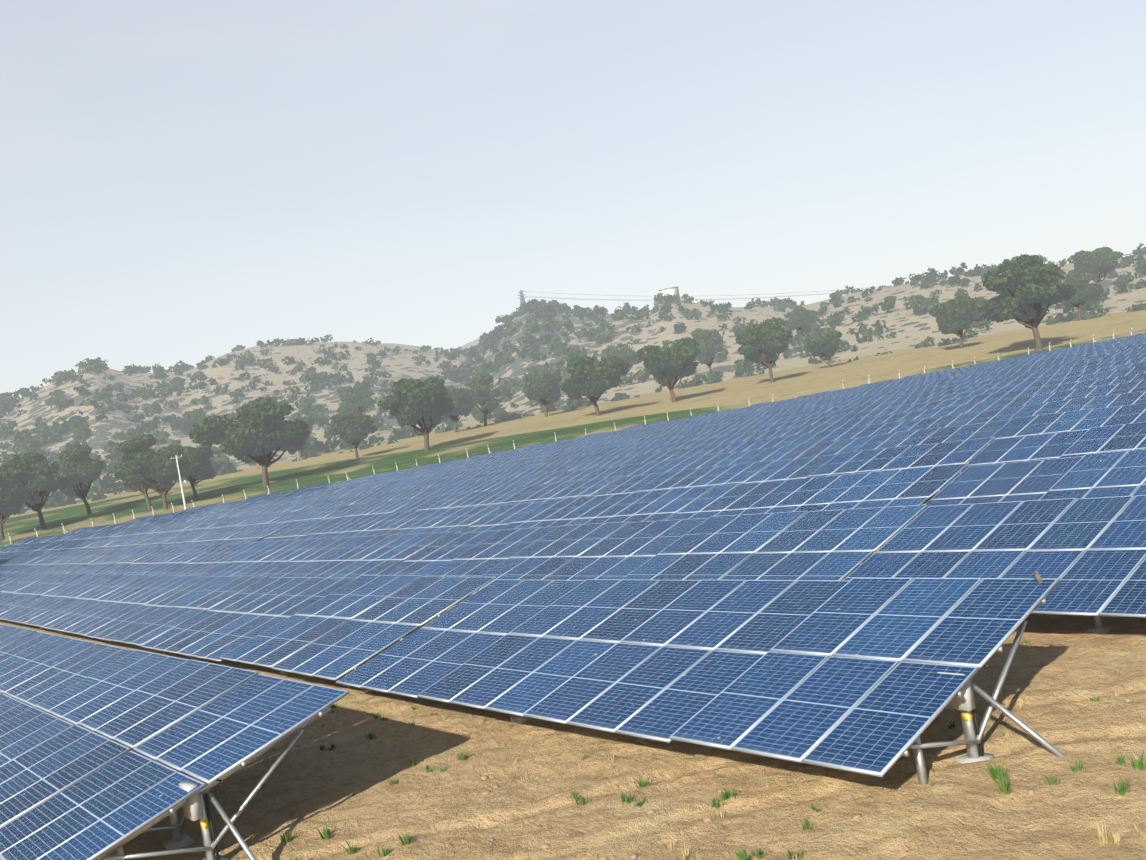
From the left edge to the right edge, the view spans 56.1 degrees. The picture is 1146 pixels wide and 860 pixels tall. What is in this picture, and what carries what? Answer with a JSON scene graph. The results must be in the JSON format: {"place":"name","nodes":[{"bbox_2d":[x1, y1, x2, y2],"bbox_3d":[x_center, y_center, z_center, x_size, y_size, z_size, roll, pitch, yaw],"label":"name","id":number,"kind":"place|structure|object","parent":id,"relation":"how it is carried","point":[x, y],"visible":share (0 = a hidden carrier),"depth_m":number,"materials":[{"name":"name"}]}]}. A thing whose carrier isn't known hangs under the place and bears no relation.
{"place":"outdoors","nodes":[
{"label":"outdoors","id":0,"kind":"place"},
{"bbox_2d":[461,338,479,349],"bbox_3d":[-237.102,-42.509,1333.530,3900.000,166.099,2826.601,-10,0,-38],"label":"building","id":1,"kind":"structure","parent":0,"point":[470,344],"depth_m":1411.34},
{"bbox_2d":[0,310,1145,859],"bbox_3d":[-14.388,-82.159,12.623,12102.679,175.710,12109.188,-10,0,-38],"label":"ground","id":2,"kind":"structure","parent":0,"point":[344,790],"depth_m":13.48,"materials":[{"name":"brown soil"}]},
{"bbox_2d":[0,463,24,539],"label":"tree","id":3,"kind":"object","parent":2,"relation":"on","point":[12,497],"visible":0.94,"depth_m":174.21,"materials":[{"name":"green plant"}]},
{"bbox_2d":[4,452,69,529],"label":"tree","id":4,"kind":"object","parent":2,"relation":"on","point":[40,482],"visible":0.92,"depth_m":178.31,"materials":[{"name":"green plant"}]},
{"bbox_2d":[57,444,106,514],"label":"tree","id":5,"kind":"object","parent":2,"relation":"on","point":[81,471],"visible":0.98,"depth_m":193.55,"materials":[{"name":"green plant"}]},
{"bbox_2d":[114,434,165,509],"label":"tree","id":6,"kind":"object","parent":2,"relation":"on","point":[130,450],"visible":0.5,"depth_m":180.58,"materials":[{"name":"green plant"}]},
{"bbox_2d":[122,444,190,509],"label":"tree","id":7,"kind":"object","parent":2,"relation":"on","point":[157,471],"visible":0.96,"depth_m":175.40,"materials":[{"name":"green plant"}]},
{"bbox_2d":[171,455,186,509],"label":"electric pole","id":8,"kind":"object","parent":2,"relation":"on","point":[183,496],"visible":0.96,"depth_m":166.73,"materials":[{"name":"white paint"}]},
{"bbox_2d":[178,446,216,498],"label":"tree","id":9,"kind":"object","parent":2,"relation":"on","point":[201,467],"visible":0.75,"depth_m":187.02,"materials":[{"name":"green plant"}]},
{"bbox_2d":[189,397,309,485],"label":"tree","id":10,"kind":"object","parent":2,"relation":"on","point":[258,432],"visible":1,"depth_m":185.30,"materials":[{"name":"green plant"}]},
{"bbox_2d":[329,412,377,458],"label":"tree","id":11,"kind":"object","parent":2,"relation":"on","point":[354,430],"visible":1,"depth_m":215.54,"materials":[{"name":"green plant"}]},
{"bbox_2d":[377,376,454,450],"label":"tree","id":12,"kind":"object","parent":2,"relation":"on","point":[427,404],"visible":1,"depth_m":199.19,"materials":[{"name":"green plant"}]},
{"bbox_2d":[441,385,475,432],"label":"tree","id":13,"kind":"object","parent":2,"relation":"on","point":[462,406],"visible":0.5,"depth_m":258.10,"materials":[{"name":"green plant"}]},
{"bbox_2d":[464,372,501,425],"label":"tree","id":14,"kind":"object","parent":2,"relation":"on","point":[482,394],"visible":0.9,"depth_m":267.70,"materials":[{"name":"green plant"}]},
{"bbox_2d":[524,374,561,416],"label":"tree","id":15,"kind":"object","parent":2,"relation":"on","point":[545,387],"visible":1,"depth_m":253.40,"materials":[{"name":"green plant"}]},
{"bbox_2d":[0,346,1123,859],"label":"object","id":16,"kind":"object","parent":2,"relation":"on","point":[196,806],"visible":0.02,"depth_m":12.47,"materials":[{"name":"metal"}]},
{"bbox_2d":[0,333,1145,859],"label":"solar panels","id":17,"kind":"object","parent":16,"relation":"on","point":[726,609],"visible":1,"depth_m":21.89,"materials":[{"name":"blue glass"}]},
{"bbox_2d":[1034,571,1041,581],"bbox_3d":[5.636,1.786,13.016,0.081,0.129,0.256,-10,0,16],"label":"bird","id":18,"kind":"object","parent":17,"relation":"on","point":[1037,577],"visible":0.98,"depth_m":12.99},
{"bbox_2d":[2,328,1143,543],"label":"fence","id":19,"kind":"object","parent":2,"relation":"on","point":[1113,334],"visible":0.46,"depth_m":159.50,"materials":[{"name":"metal"}]},
{"bbox_2d":[42,559,1145,859],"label":"grass tufts","id":20,"kind":"object","parent":2,"relation":"on","point":[998,773],"visible":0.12,"depth_m":11.45,"materials":[{"name":"green plant"}]},
{"bbox_2d":[561,354,628,415],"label":"tree","id":21,"kind":"object","parent":2,"relation":"on","point":[592,379],"visible":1,"depth_m":211.75,"materials":[{"name":"green plant"}]},
{"bbox_2d":[635,337,700,402],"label":"tree","id":22,"kind":"object","parent":2,"relation":"on","point":[663,365],"visible":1,"depth_m":212.14,"materials":[{"name":"green plant"}]},
{"bbox_2d":[214,561,1143,859],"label":"stones","id":23,"kind":"object","parent":2,"relation":"on","point":[706,819],"visible":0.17,"depth_m":11.80,"materials":[{"name":"beige stone"}]},
{"bbox_2d":[735,317,792,382],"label":"tree","id":24,"kind":"object","parent":2,"relation":"on","point":[763,342],"visible":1,"depth_m":219.23,"materials":[{"name":"green plant"}]},
{"bbox_2d":[804,331,841,367],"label":"tree","id":25,"kind":"object","parent":2,"relation":"on","point":[828,344],"visible":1,"depth_m":240.55,"materials":[{"name":"green plant"}]},
{"bbox_2d":[517,253,1131,311],"bbox_3d":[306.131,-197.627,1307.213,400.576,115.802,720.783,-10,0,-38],"label":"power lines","id":26,"kind":"object","parent":2,"relation":"on","point":[522,298],"visible":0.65,"depth_m":1411.32,"materials":[{"name":"grey metal"}]},
{"bbox_2d":[929,294,977,348],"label":"tree","id":27,"kind":"object","parent":2,"relation":"on","point":[954,316],"visible":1,"depth_m":218.34,"materials":[{"name":"green plant"}]},
{"bbox_2d":[977,254,1078,350],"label":"tree","id":28,"kind":"object","parent":2,"relation":"on","point":[1027,287],"visible":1,"depth_m":177.10,"materials":[{"name":"green plant"}]},
{"bbox_2d":[1055,270,1102,320],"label":"tree","id":29,"kind":"object","parent":2,"relation":"on","point":[1081,280],"visible":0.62,"depth_m":250.23,"materials":[{"name":"green plant"}]},
{"bbox_2d":[0,255,1145,514],"bbox_3d":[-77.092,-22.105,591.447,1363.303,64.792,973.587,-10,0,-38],"label":"hill","id":30,"kind":"structure","parent":0,"point":[908,327],"depth_m":381.47,"materials":[{"name":"beige soil"}]},
{"bbox_2d":[280,417,314,457],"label":"tree","id":31,"kind":"object","parent":30,"relation":"on","point":[309,421],"visible":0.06,"depth_m":280.08,"materials":[{"name":"green plant"}]},
{"bbox_2d":[336,385,373,415],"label":"tree","id":32,"kind":"object","parent":30,"relation":"on","point":[357,399],"visible":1,"depth_m":320.26,"materials":[{"name":"green plant"}]},
{"bbox_2d":[0,243,1145,514],"bbox_3d":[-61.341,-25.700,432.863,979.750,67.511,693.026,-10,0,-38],"label":"hill bushes","id":33,"kind":"object","parent":30,"relation":"on","point":[536,309],"visible":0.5,"depth_m":373.74,"materials":[{"name":"green plant"}]},
{"bbox_2d":[605,348,641,383],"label":"tree","id":34,"kind":"object","parent":30,"relation":"on","point":[628,354],"visible":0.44,"depth_m":317.59,"materials":[{"name":"green plant"}]},
{"bbox_2d":[658,287,679,300],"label":"hill hut","id":35,"kind":"object","parent":30,"relation":"on","point":[672,290],"visible":0.52,"depth_m":475.56,"materials":[{"name":"white paint"}]},
{"bbox_2d":[691,328,723,375],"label":"tree","id":36,"kind":"object","parent":30,"relation":"on","point":[710,346],"visible":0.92,"depth_m":295.08,"materials":[{"name":"green plant"}]},
{"bbox_2d":[784,306,816,335],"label":"tree","id":37,"kind":"object","parent":30,"relation":"on","point":[799,317],"visible":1,"depth_m":329.59,"materials":[{"name":"green plant"}]},
{"bbox_2d":[961,297,988,328],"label":"tree","id":38,"kind":"object","parent":30,"relation":"on","point":[978,301],"visible":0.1,"depth_m":277.10,"materials":[{"name":"green plant"}]},
{"bbox_2d":[1071,246,1122,283],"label":"tree","id":39,"kind":"object","parent":30,"relation":"on","point":[1097,262],"visible":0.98,"depth_m":293.16,"materials":[{"name":"green plant"}]},
{"bbox_2d":[0,0,1145,402],"label":"sky","id":40,"kind":"structure","parent":0,"point":[187,181],"materials":[{"name":"white"}]}
]}

